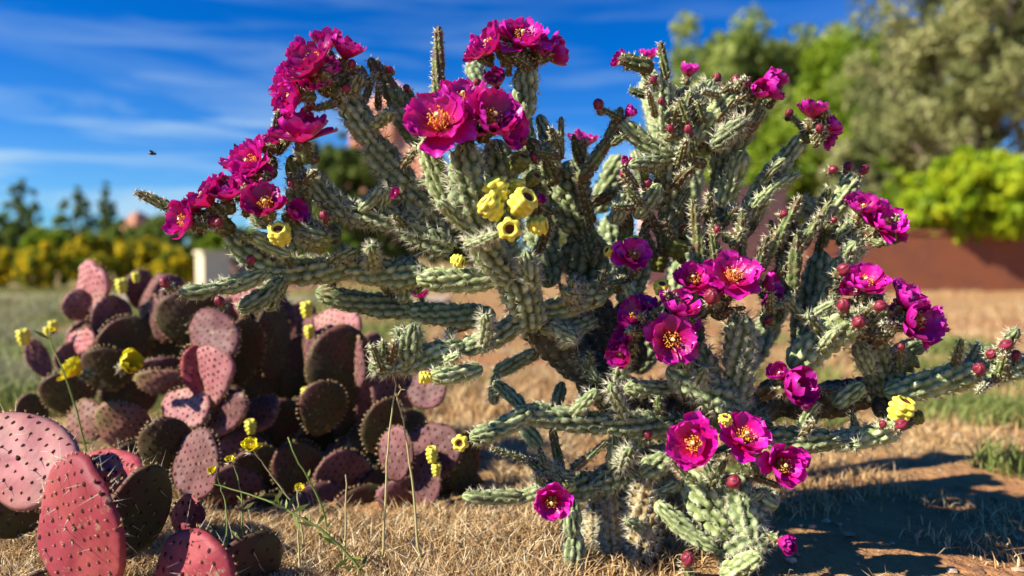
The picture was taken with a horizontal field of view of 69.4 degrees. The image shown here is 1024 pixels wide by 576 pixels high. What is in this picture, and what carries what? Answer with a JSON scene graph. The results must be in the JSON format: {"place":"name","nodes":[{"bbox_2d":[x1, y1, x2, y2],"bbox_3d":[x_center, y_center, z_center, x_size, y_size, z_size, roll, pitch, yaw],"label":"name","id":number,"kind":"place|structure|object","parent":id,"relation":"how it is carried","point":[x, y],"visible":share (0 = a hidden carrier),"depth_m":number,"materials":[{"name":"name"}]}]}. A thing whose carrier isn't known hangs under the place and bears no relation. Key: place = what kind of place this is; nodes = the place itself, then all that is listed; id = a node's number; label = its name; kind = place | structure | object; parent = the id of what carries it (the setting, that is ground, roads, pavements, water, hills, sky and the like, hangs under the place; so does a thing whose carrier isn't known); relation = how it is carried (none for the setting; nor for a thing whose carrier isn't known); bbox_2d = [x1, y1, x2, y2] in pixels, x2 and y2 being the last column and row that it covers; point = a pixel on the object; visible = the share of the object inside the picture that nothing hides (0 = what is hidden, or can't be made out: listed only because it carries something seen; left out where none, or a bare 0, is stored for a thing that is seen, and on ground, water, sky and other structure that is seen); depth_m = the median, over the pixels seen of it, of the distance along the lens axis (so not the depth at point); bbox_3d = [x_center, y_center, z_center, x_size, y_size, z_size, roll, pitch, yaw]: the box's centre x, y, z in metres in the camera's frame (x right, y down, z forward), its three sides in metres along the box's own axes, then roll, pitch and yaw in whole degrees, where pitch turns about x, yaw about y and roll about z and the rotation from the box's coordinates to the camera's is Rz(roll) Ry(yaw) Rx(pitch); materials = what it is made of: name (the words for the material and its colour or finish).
{"place":"outdoors","nodes":[
{"label":"outdoors","id":0,"kind":"place"},
{"bbox_2d":[0,293,452,301],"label":"path","id":1,"kind":"structure","parent":0,"point":[430,297],"depth_m":7.14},
{"bbox_2d":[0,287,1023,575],"bbox_3d":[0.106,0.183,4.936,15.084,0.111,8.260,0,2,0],"label":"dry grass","id":2,"kind":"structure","parent":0,"point":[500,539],"depth_m":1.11,"materials":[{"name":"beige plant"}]},
{"bbox_2d":[0,258,1023,575],"bbox_3d":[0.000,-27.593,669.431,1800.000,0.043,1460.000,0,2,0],"label":"ground","id":3,"kind":"structure","parent":0,"point":[830,550],"depth_m":1.26,"materials":[{"name":"soil"}]},
{"bbox_2d":[0,247,30,288],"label":"flowering shrub","id":4,"kind":"object","parent":3,"relation":"on","point":[7,256],"visible":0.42,"depth_m":9.47,"materials":[{"name":"yellow plant"}]},
{"bbox_2d":[0,213,37,250],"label":"shrub","id":5,"kind":"object","parent":3,"relation":"on","point":[12,231],"visible":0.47,"depth_m":21.64,"materials":[{"name":"green plant"}]},
{"bbox_2d":[1,179,43,239],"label":"conifer tree","id":6,"kind":"object","parent":3,"relation":"on","point":[22,209],"visible":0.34,"depth_m":29.70,"materials":[{"name":"green plant"}]},
{"bbox_2d":[0,344,58,397],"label":"grass clump","id":7,"kind":"object","parent":3,"relation":"on","point":[25,369],"visible":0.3,"depth_m":2.30,"materials":[{"name":"green plant"}]},
{"bbox_2d":[0,294,66,322],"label":"grass clump","id":8,"kind":"object","parent":3,"relation":"on","point":[17,311],"visible":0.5,"depth_m":4.72,"materials":[{"name":"green plant"}]},
{"bbox_2d":[0,309,70,354],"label":"grass clump","id":9,"kind":"object","parent":3,"relation":"on","point":[6,329],"visible":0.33,"depth_m":3.41,"materials":[{"name":"green plant"}]},
{"bbox_2d":[11,240,79,290],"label":"flowering shrub","id":10,"kind":"object","parent":3,"relation":"on","point":[42,263],"visible":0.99,"depth_m":8.85,"materials":[{"name":"yellow plant"}]},
{"bbox_2d":[19,225,72,272],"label":"shrub","id":11,"kind":"object","parent":3,"relation":"on","point":[59,240],"visible":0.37,"depth_m":17.70,"materials":[{"name":"green plant"}]},
{"bbox_2d":[20,213,95,241],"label":"shrub","id":12,"kind":"object","parent":3,"relation":"on","point":[60,219],"visible":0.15,"depth_m":20.78,"materials":[{"name":"green plant"}]},
{"bbox_2d":[33,327,92,453],"bbox_3d":[-0.705,0.218,1.164,0.078,0.316,0.033,-2,3,-41],"label":"wildflower","id":13,"kind":"object","parent":3,"relation":"on","point":[52,329],"visible":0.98,"depth_m":1.15,"materials":[{"name":"green plant"}]},
{"bbox_2d":[51,186,101,235],"bbox_3d":[-17.489,-2.453,29.950,2.364,3.405,2.531,0,2,0],"label":"conifer tree","id":14,"kind":"object","parent":3,"relation":"on","point":[78,208],"visible":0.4,"depth_m":29.81,"materials":[{"name":"green plant"}]},
{"bbox_2d":[61,231,135,288],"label":"flowering shrub","id":15,"kind":"object","parent":3,"relation":"on","point":[79,250],"visible":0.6,"depth_m":9.53,"materials":[{"name":"yellow plant"}]},
{"bbox_2d":[96,181,117,234],"bbox_3d":[-17.559,-2.735,31.876,1.340,3.744,1.286,0,2,0],"label":"conifer tree","id":16,"kind":"object","parent":3,"relation":"on","point":[105,211],"visible":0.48,"depth_m":31.76,"materials":[{"name":"green plant"}]},
{"bbox_2d":[92,218,144,259],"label":"shrub","id":17,"kind":"object","parent":3,"relation":"on","point":[126,234],"visible":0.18,"depth_m":21.42,"materials":[{"name":"green plant"}]},
{"bbox_2d":[0,404,291,575],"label":"prickly pear","id":18,"kind":"object","parent":3,"relation":"on","point":[58,487],"visible":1,"depth_m":0.90,"materials":[{"name":"pink plant"}]},
{"bbox_2d":[128,236,173,274],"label":"flowering shrub","id":19,"kind":"object","parent":3,"relation":"on","point":[147,251],"visible":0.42,"depth_m":10.44,"materials":[{"name":"yellow plant"}]},
{"bbox_2d":[121,211,195,254],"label":"rock butte","id":20,"kind":"object","parent":3,"relation":"on","point":[135,219],"visible":0.23,"depth_m":489.67,"materials":[{"name":"red stone"}]},
{"bbox_2d":[129,214,213,258],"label":"shrub","id":21,"kind":"object","parent":3,"relation":"on","point":[151,227],"visible":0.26,"depth_m":19.37,"materials":[{"name":"green plant"}]},
{"bbox_2d":[151,245,195,284],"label":"flowering shrub","id":22,"kind":"object","parent":3,"relation":"on","point":[182,262],"visible":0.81,"depth_m":9.05,"materials":[{"name":"yellow plant"}]},
{"bbox_2d":[193,250,230,283],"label":"gate pillar","id":23,"kind":"structure","parent":3,"relation":"on","point":[211,267],"depth_m":8.64,"materials":[{"name":"beige paint"}]},
{"bbox_2d":[207,466,227,545],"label":"wildflower","id":24,"kind":"object","parent":3,"relation":"on","point":[211,470],"visible":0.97,"depth_m":0.94,"materials":[{"name":"green plant"}]},
{"bbox_2d":[194,226,256,258],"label":"shrub","id":25,"kind":"object","parent":3,"relation":"on","point":[212,242],"visible":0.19,"depth_m":17.73,"materials":[{"name":"green plant"}]},
{"bbox_2d":[224,455,253,537],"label":"wildflower","id":26,"kind":"object","parent":3,"relation":"on","point":[229,459],"visible":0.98,"depth_m":0.95,"materials":[{"name":"green plant"}]},
{"bbox_2d":[13,258,485,512],"bbox_3d":[-0.537,0.187,1.383,1.005,0.489,0.485,0,2,12],"label":"prickly pear","id":27,"kind":"object","parent":3,"relation":"on","point":[283,374],"visible":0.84,"depth_m":1.33,"materials":[{"name":"purple plant"}]},
{"bbox_2d":[240,436,300,572],"bbox_3d":[-0.312,0.290,0.956,0.073,0.197,0.032,0,2,0],"label":"wildflower","id":28,"kind":"object","parent":3,"relation":"on","point":[250,445],"visible":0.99,"depth_m":0.95,"materials":[{"name":"yellow plant"}]},
{"bbox_2d":[230,255,323,289],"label":"stucco wall","id":29,"kind":"structure","parent":3,"relation":"on","point":[234,269],"depth_m":9.11,"materials":[{"name":"white paint"}]},
{"bbox_2d":[213,484,368,575],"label":"weed","id":30,"kind":"object","parent":3,"relation":"on","point":[327,536],"visible":0.99,"depth_m":0.92,"materials":[{"name":"green plant"}]},
{"bbox_2d":[294,483,304,552],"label":"wildflower","id":31,"kind":"object","parent":3,"relation":"on","point":[299,487],"visible":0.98,"depth_m":1.02,"materials":[{"name":"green plant"}]},
{"bbox_2d":[287,437,330,539],"bbox_3d":[-0.294,0.300,1.073,0.061,0.169,0.016,-1,2,-12],"label":"wildflower","id":32,"kind":"object","parent":3,"relation":"on","point":[320,503],"visible":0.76,"depth_m":1.07,"materials":[{"name":"green plant"}]},
{"bbox_2d":[305,232,359,280],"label":"bush","id":33,"kind":"object","parent":3,"relation":"on","point":[345,238],"visible":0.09,"depth_m":11.77,"materials":[{"name":"green plant"}]},
{"bbox_2d":[343,475,346,570],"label":"grass stalk","id":34,"kind":"object","parent":3,"relation":"on","point":[345,538],"depth_m":0.96,"materials":[{"name":"beige plant"}]},
{"bbox_2d":[306,130,396,256],"bbox_3d":[-3.009,-1.516,13.921,1.717,2.836,1.650,0,2,0],"label":"tree","id":35,"kind":"object","parent":3,"relation":"on","point":[342,164],"visible":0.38,"depth_m":13.48,"materials":[{"name":"green plant"}]},
{"bbox_2d":[287,83,448,257],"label":"rock butte","id":36,"kind":"object","parent":3,"relation":"on","point":[401,145],"visible":0.06,"depth_m":398.58,"materials":[{"name":"red stone"}]},
{"bbox_2d":[381,376,395,563],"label":"grass stalk","id":37,"kind":"object","parent":3,"relation":"on","point":[385,506],"depth_m":0.97,"materials":[{"name":"beige plant"}]},
{"bbox_2d":[395,385,422,565],"bbox_3d":[-0.132,0.252,0.961,0.044,0.259,0.014,-1,3,-27],"label":"grass stalk","id":38,"kind":"object","parent":3,"relation":"on","point":[415,512],"depth_m":0.96,"materials":[{"name":"beige plant"}]},
{"bbox_2d":[378,187,454,259],"bbox_3d":[-2.153,-1.151,15.011,2.412,2.098,1.768,0,2,0],"label":"shrub","id":39,"kind":"object","parent":3,"relation":"on","point":[396,248],"visible":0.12,"depth_m":14.67,"materials":[{"name":"green plant"}]},
{"bbox_2d":[426,219,525,268],"bbox_3d":[-0.763,-0.967,15.977,2.161,1.649,1.904,0,2,0],"label":"shrub","id":40,"kind":"object","parent":3,"relation":"on","point":[459,250],"visible":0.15,"depth_m":15.58,"materials":[{"name":"green plant"}]},
{"bbox_2d":[520,213,600,276],"bbox_3d":[1.178,-0.951,16.006,2.084,1.619,1.749,0,2,0],"label":"shrub","id":41,"kind":"object","parent":3,"relation":"on","point":[563,238],"visible":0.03,"depth_m":15.70,"materials":[{"name":"green plant"}]},
{"bbox_2d":[131,16,1023,575],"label":"cholla cactus","id":42,"kind":"object","parent":3,"relation":"on","point":[587,338],"visible":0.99,"depth_m":0.94,"materials":[{"name":"green plant"}]},
{"bbox_2d":[681,62,732,183],"bbox_3d":[5.885,-3.653,21.808,2.592,6.450,2.661,0,2,0],"label":"tree","id":43,"kind":"object","parent":3,"relation":"on","point":[709,75],"visible":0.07,"depth_m":21.77,"materials":[{"name":"green plant"}]},
{"bbox_2d":[638,182,788,285],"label":"stucco wall","id":44,"kind":"structure","parent":3,"relation":"on","point":[781,196],"depth_m":11.28,"materials":[{"name":"paint"}]},
{"bbox_2d":[641,3,834,155],"bbox_3d":[7.623,-4.707,23.726,6.928,8.495,5.706,0,2,0],"label":"tree","id":45,"kind":"object","parent":3,"relation":"on","point":[740,52],"visible":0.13,"depth_m":22.53,"materials":[{"name":"green plant"}]},
{"bbox_2d":[703,122,832,227],"bbox_3d":[5.660,-1.874,15.848,3.125,3.444,2.904,0,2,0],"label":"tree","id":46,"kind":"object","parent":3,"relation":"on","point":[761,151],"visible":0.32,"depth_m":14.90,"materials":[{"name":"green plant"}]},
{"bbox_2d":[776,18,845,71],"bbox_3d":[9.725,-4.890,25.748,5.447,8.649,4.321,0,2,0],"label":"tree","id":47,"kind":"object","parent":3,"relation":"on","point":[824,34],"depth_m":25.27,"materials":[{"name":"green plant"}]},
{"bbox_2d":[755,20,938,206],"bbox_3d":[8.532,-3.500,18.764,4.466,6.462,4.015,0,2,0],"label":"tree","id":48,"kind":"object","parent":3,"relation":"on","point":[827,58],"visible":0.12,"depth_m":18.09,"materials":[{"name":"green plant"}]},
{"bbox_2d":[813,136,898,220],"bbox_3d":[5.916,-1.338,12.790,1.391,2.569,1.274,1,2,15],"label":"shrub","id":49,"kind":"object","parent":3,"relation":"on","point":[873,182],"visible":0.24,"depth_m":12.54,"materials":[{"name":"green plant"}]},
{"bbox_2d":[878,179,926,234],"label":"shrub","id":50,"kind":"object","parent":3,"relation":"on","point":[890,193],"visible":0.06,"depth_m":10.97,"materials":[{"name":"green plant"}]},
{"bbox_2d":[800,230,1023,292],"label":"garden wall","id":51,"kind":"structure","parent":3,"relation":"on","point":[926,263],"depth_m":8.91,"materials":[{"name":"orange paint"}]},
{"bbox_2d":[826,0,1023,172],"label":"juniper tree","id":52,"kind":"object","parent":3,"relation":"on","point":[971,54],"visible":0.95,"depth_m":11.69,"materials":[{"name":"green plant"}]},
{"bbox_2d":[897,331,1012,356],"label":"weed","id":53,"kind":"object","parent":3,"relation":"on","point":[939,347],"visible":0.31,"depth_m":3.15,"materials":[{"name":"green plant"}]},
{"bbox_2d":[898,144,1023,245],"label":"bush","id":54,"kind":"object","parent":3,"relation":"on","point":[973,191],"visible":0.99,"depth_m":8.73,"materials":[{"name":"green plant"}]},
{"bbox_2d":[933,387,1023,429],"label":"grass","id":55,"kind":"structure","parent":3,"relation":"on","point":[1007,399],"depth_m":1.94,"materials":[{"name":"green plant"}]},
{"bbox_2d":[0,285,1023,479],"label":"green grass","id":56,"kind":"structure","parent":0,"point":[988,458],"depth_m":2.08,"materials":[{"name":"green plant"}]},
{"bbox_2d":[0,0,1023,254],"label":"sky","id":57,"kind":"structure","parent":0,"point":[88,88],"materials":[{"name":"blue"}]},
{"bbox_2d":[4,309,1023,575],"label":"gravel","id":58,"kind":"structure","parent":0,"point":[848,533],"depth_m":1.13,"materials":[{"name":"beige gravel"}]}
]}

